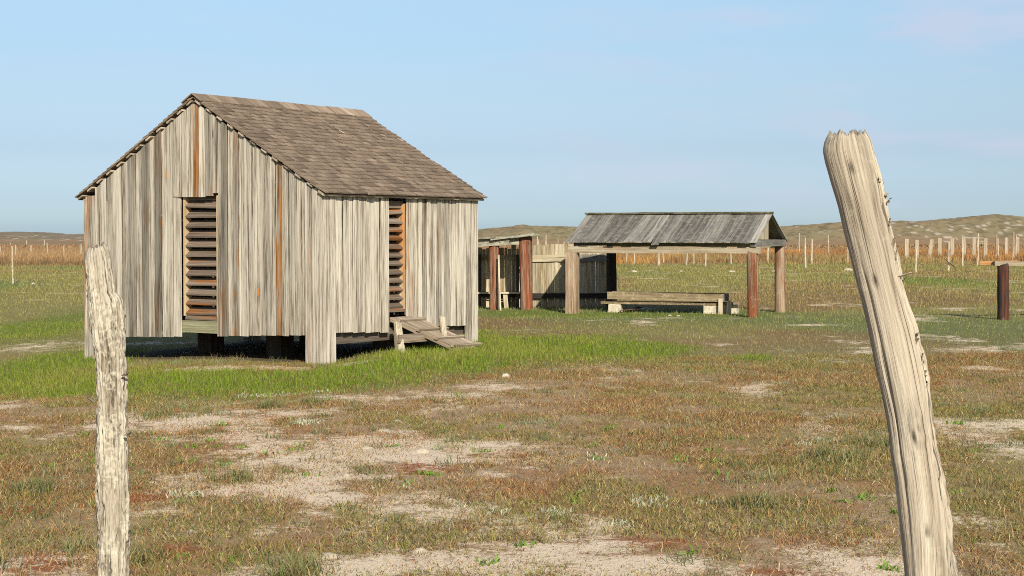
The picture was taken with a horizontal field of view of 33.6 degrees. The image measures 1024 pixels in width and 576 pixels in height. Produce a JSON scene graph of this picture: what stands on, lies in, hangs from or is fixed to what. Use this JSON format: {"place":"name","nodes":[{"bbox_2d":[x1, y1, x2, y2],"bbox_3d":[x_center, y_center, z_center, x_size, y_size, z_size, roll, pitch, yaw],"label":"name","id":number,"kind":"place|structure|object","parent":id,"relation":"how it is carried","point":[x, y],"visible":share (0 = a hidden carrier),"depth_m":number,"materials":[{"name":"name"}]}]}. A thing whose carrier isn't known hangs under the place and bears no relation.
{"place":"outdoors","nodes":[
{"label":"outdoors","id":0,"kind":"place"},
{"bbox_2d":[0,232,83,241],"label":"dune hills","id":1,"kind":"structure","parent":0,"point":[23,236],"depth_m":647.03,"materials":[{"name":"beige sand"}]},
{"bbox_2d":[0,314,998,413],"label":"green grass","id":2,"kind":"structure","parent":0,"point":[514,349],"depth_m":21.58,"materials":[{"name":"green plant"}]},
{"bbox_2d":[0,241,1023,575],"bbox_3d":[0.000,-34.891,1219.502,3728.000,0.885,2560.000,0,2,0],"label":"ground","id":3,"kind":"structure","parent":0,"point":[614,563],"depth_m":12.86,"materials":[{"name":"beige sand"}]},
{"bbox_2d":[11,246,13,283],"bbox_3d":[-17.003,-0.709,57.702,0.088,1.450,0.059,0,2,0],"label":"branch post","id":4,"kind":"object","parent":3,"relation":"on","point":[12,264],"visible":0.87,"depth_m":57.68,"materials":[{"name":"beige wood"}]},
{"bbox_2d":[85,242,130,575],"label":"fence post","id":5,"kind":"object","parent":3,"relation":"on","point":[106,314],"visible":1,"depth_m":5.52,"materials":[{"name":"beige wood"}]},
{"bbox_2d":[75,93,486,363],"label":"raised shed","id":6,"kind":"structure","parent":3,"relation":"on","point":[353,226],"depth_m":24.14,"materials":[{"name":"grey wood"}]},
{"bbox_2d":[311,552,346,558],"bbox_3d":[-0.911,1.338,8.485,0.228,0.032,0.169,0,2,0],"label":"sand mound","id":7,"kind":"object","parent":3,"relation":"on","point":[330,556],"visible":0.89,"depth_m":8.45,"materials":[{"name":"beige sand"}]},
{"bbox_2d":[359,446,372,449],"bbox_3d":[-1.101,1.220,12.894,0.156,0.032,0.117,1,2,31],"label":"sand mound","id":8,"kind":"object","parent":3,"relation":"on","point":[367,448],"visible":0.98,"depth_m":12.87,"materials":[{"name":"beige sand"}]},
{"bbox_2d":[376,429,393,431],"bbox_3d":[-1.063,1.182,14.060,0.206,0.027,0.165,0,2,0],"label":"sand mound","id":9,"kind":"object","parent":3,"relation":"on","point":[385,430],"visible":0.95,"depth_m":14.04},
{"bbox_2d":[411,547,428,553],"bbox_3d":[-0.469,1.330,8.581,0.107,0.033,0.114,1,2,38],"label":"rock","id":10,"kind":"object","parent":3,"relation":"on","point":[424,550],"visible":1,"depth_m":8.56,"materials":[{"name":"beige stone"}]},
{"bbox_2d":[411,448,432,452],"bbox_3d":[-0.683,1.220,12.713,0.224,0.048,0.146,0,2,14],"label":"sand mound","id":11,"kind":"object","parent":3,"relation":"on","point":[421,450],"visible":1,"depth_m":12.67,"materials":[{"name":"beige sand"}]},
{"bbox_2d":[390,316,482,351],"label":"cleated ramp","id":12,"kind":"structure","parent":3,"relation":"on","point":[422,329],"depth_m":24.15,"materials":[{"name":"beige wood"}]},
{"bbox_2d":[0,394,950,575],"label":"coarse grass","id":13,"kind":"structure","parent":3,"relation":"on","point":[308,567],"depth_m":10.60,"materials":[{"name":"green plant"}]},
{"bbox_2d":[145,389,833,525],"bbox_3d":[-0.230,1.207,13.704,5.509,0.143,8.691,0,2,0],"label":"silver groundcover","id":14,"kind":"object","parent":3,"relation":"on","point":[373,488],"visible":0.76,"depth_m":10.48,"materials":[{"name":"green plant"}]},
{"bbox_2d":[498,255,500,309],"bbox_3d":[-0.274,-0.069,37.147,0.060,1.319,0.142,-1,2,-23],"label":"pale stick","id":15,"kind":"object","parent":3,"relation":"on","point":[499,297],"visible":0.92,"depth_m":37.14,"materials":[{"name":"beige wood"}]},
{"bbox_2d":[0,261,1023,400],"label":"meadow grass","id":16,"kind":"structure","parent":3,"relation":"on","point":[708,274],"depth_m":45.60,"materials":[{"name":"green plant"}]},
{"bbox_2d":[0,416,1023,575],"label":"green weeds","id":17,"kind":"object","parent":3,"relation":"on","point":[885,564],"visible":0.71,"depth_m":11.42,"materials":[{"name":"green plant"}]},
{"bbox_2d":[0,243,1023,250],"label":"heath scrub","id":18,"kind":"object","parent":3,"relation":"on","point":[790,247],"visible":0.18,"depth_m":239.77,"materials":[{"name":"brown plant"}]},
{"bbox_2d":[478,233,606,309],"bbox_3d":[0.357,-0.315,38.091,3.662,1.860,1.918,0,2,0],"label":"plank pen","id":19,"kind":"object","parent":3,"relation":"on","point":[531,277],"visible":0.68,"depth_m":38.72,"materials":[{"name":"beige wood"}]},
{"bbox_2d":[601,291,740,313],"bbox_3d":[3.366,0.356,35.993,2.967,0.546,0.687,1,2,17],"label":"plank trough","id":20,"kind":"object","parent":3,"relation":"on","point":[715,303],"visible":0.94,"depth_m":35.77,"materials":[{"name":"beige wood"}]},
{"bbox_2d":[565,212,787,317],"bbox_3d":[3.533,-0.464,36.006,4.145,2.302,2.877,1,2,22],"label":"open shelter","id":21,"kind":"object","parent":3,"relation":"on","point":[750,234],"visible":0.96,"depth_m":35.43,"materials":[{"name":"grey wood"}]},
{"bbox_2d":[804,237,806,267],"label":"branch post","id":22,"kind":"object","parent":3,"relation":"on","point":[805,252],"visible":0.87,"depth_m":88.16,"materials":[{"name":"beige wood"}]},
{"bbox_2d":[810,239,812,263],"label":"branch post","id":23,"kind":"object","parent":3,"relation":"on","point":[811,256],"visible":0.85,"depth_m":101.24,"materials":[{"name":"beige wood"}]},
{"bbox_2d":[823,129,958,575],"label":"fence post","id":24,"kind":"object","parent":3,"relation":"on","point":[926,523],"visible":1,"depth_m":3.08,"materials":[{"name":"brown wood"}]},
{"bbox_2d":[905,239,908,257],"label":"plank post","id":25,"kind":"object","parent":3,"relation":"on","point":[906,247],"visible":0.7,"depth_m":117.90,"materials":[{"name":"brown wood"}]},
{"bbox_2d":[915,250,916,271],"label":"branch post","id":26,"kind":"object","parent":3,"relation":"on","point":[915,260],"visible":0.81,"depth_m":78.38,"materials":[{"name":"beige wood"}]},
{"bbox_2d":[915,240,918,258],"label":"plank post","id":27,"kind":"object","parent":3,"relation":"on","point":[917,245],"visible":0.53,"depth_m":117.06,"materials":[{"name":"brown wood"}]},
{"bbox_2d":[928,239,933,254],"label":"plank post","id":28,"kind":"object","parent":3,"relation":"on","point":[930,246],"visible":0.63,"depth_m":121.40,"materials":[{"name":"brown wood"}]},
{"bbox_2d":[938,238,941,255],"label":"plank post","id":29,"kind":"object","parent":3,"relation":"on","point":[939,245],"visible":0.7,"depth_m":122.31,"materials":[{"name":"brown wood"}]},
{"bbox_2d":[948,242,949,269],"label":"branch post","id":30,"kind":"object","parent":3,"relation":"on","point":[948,255],"visible":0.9,"depth_m":79.90,"materials":[{"name":"beige wood"}]},
{"bbox_2d":[950,238,953,255],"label":"plank post","id":31,"kind":"object","parent":3,"relation":"on","point":[951,246],"visible":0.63,"depth_m":121.40,"materials":[{"name":"brown wood"}]},
{"bbox_2d":[962,237,963,265],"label":"branch post","id":32,"kind":"object","parent":3,"relation":"on","point":[962,251],"visible":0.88,"depth_m":92.29,"materials":[{"name":"beige wood"}]},
{"bbox_2d":[963,237,965,253],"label":"plank post","id":33,"kind":"object","parent":3,"relation":"on","point":[964,241],"visible":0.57,"depth_m":126.07,"materials":[{"name":"brown wood"}]},
{"bbox_2d":[972,238,975,257],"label":"plank post","id":34,"kind":"object","parent":3,"relation":"on","point":[973,243],"visible":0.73,"depth_m":123.69,"materials":[{"name":"brown wood"}]},
{"bbox_2d":[977,233,978,264],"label":"branch post","id":35,"kind":"object","parent":3,"relation":"on","point":[977,248],"visible":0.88,"depth_m":96.94,"materials":[{"name":"beige wood"}]},
{"bbox_2d":[984,238,986,255],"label":"plank post","id":36,"kind":"object","parent":3,"relation":"on","point":[985,245],"visible":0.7,"depth_m":123.69,"materials":[{"name":"brown wood"}]},
{"bbox_2d":[995,233,997,260],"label":"branch post","id":37,"kind":"object","parent":3,"relation":"on","point":[996,246],"visible":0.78,"depth_m":114.98,"materials":[{"name":"beige wood"}]},
{"bbox_2d":[997,238,998,254],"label":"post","id":38,"kind":"object","parent":3,"relation":"on","point":[997,246],"visible":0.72,"depth_m":123.68,"materials":[{"name":"beige wood"}]},
{"bbox_2d":[979,260,1023,319],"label":"hitching rail","id":39,"kind":"object","parent":3,"relation":"on","point":[1002,289],"visible":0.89,"depth_m":32.93,"materials":[{"name":"brown wood"}]},
{"bbox_2d":[1005,238,1007,254],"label":"plank post","id":40,"kind":"object","parent":3,"relation":"on","point":[1006,245],"visible":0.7,"depth_m":130.08,"materials":[{"name":"brown wood"}]},
{"bbox_2d":[1012,232,1014,258],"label":"branch post","id":41,"kind":"object","parent":3,"relation":"on","point":[1013,246],"visible":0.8,"depth_m":113.78,"materials":[{"name":"beige wood"}]},
{"bbox_2d":[1016,237,1018,253],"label":"plank post","id":42,"kind":"object","parent":3,"relation":"on","point":[1017,248],"visible":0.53,"depth_m":133.81,"materials":[{"name":"brown wood"}]},
{"bbox_2d":[0,344,1023,575],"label":"dry grass","id":43,"kind":"structure","parent":0,"point":[635,397],"depth_m":11.94,"materials":[{"name":"brown plant"}]},
{"bbox_2d":[0,246,1023,266],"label":"tall orange grass","id":44,"kind":"structure","parent":0,"point":[35,256],"depth_m":116.18,"materials":[{"name":"orange plant"}]},
{"bbox_2d":[0,0,1023,233],"label":"sky","id":45,"kind":"structure","parent":0,"point":[557,112],"materials":[{"name":"blue"}]},
{"bbox_2d":[478,214,1023,247],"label":"dune hills","id":46,"kind":"structure","parent":0,"point":[988,227],"depth_m":299.80,"materials":[{"name":"beige sand"}]}
]}

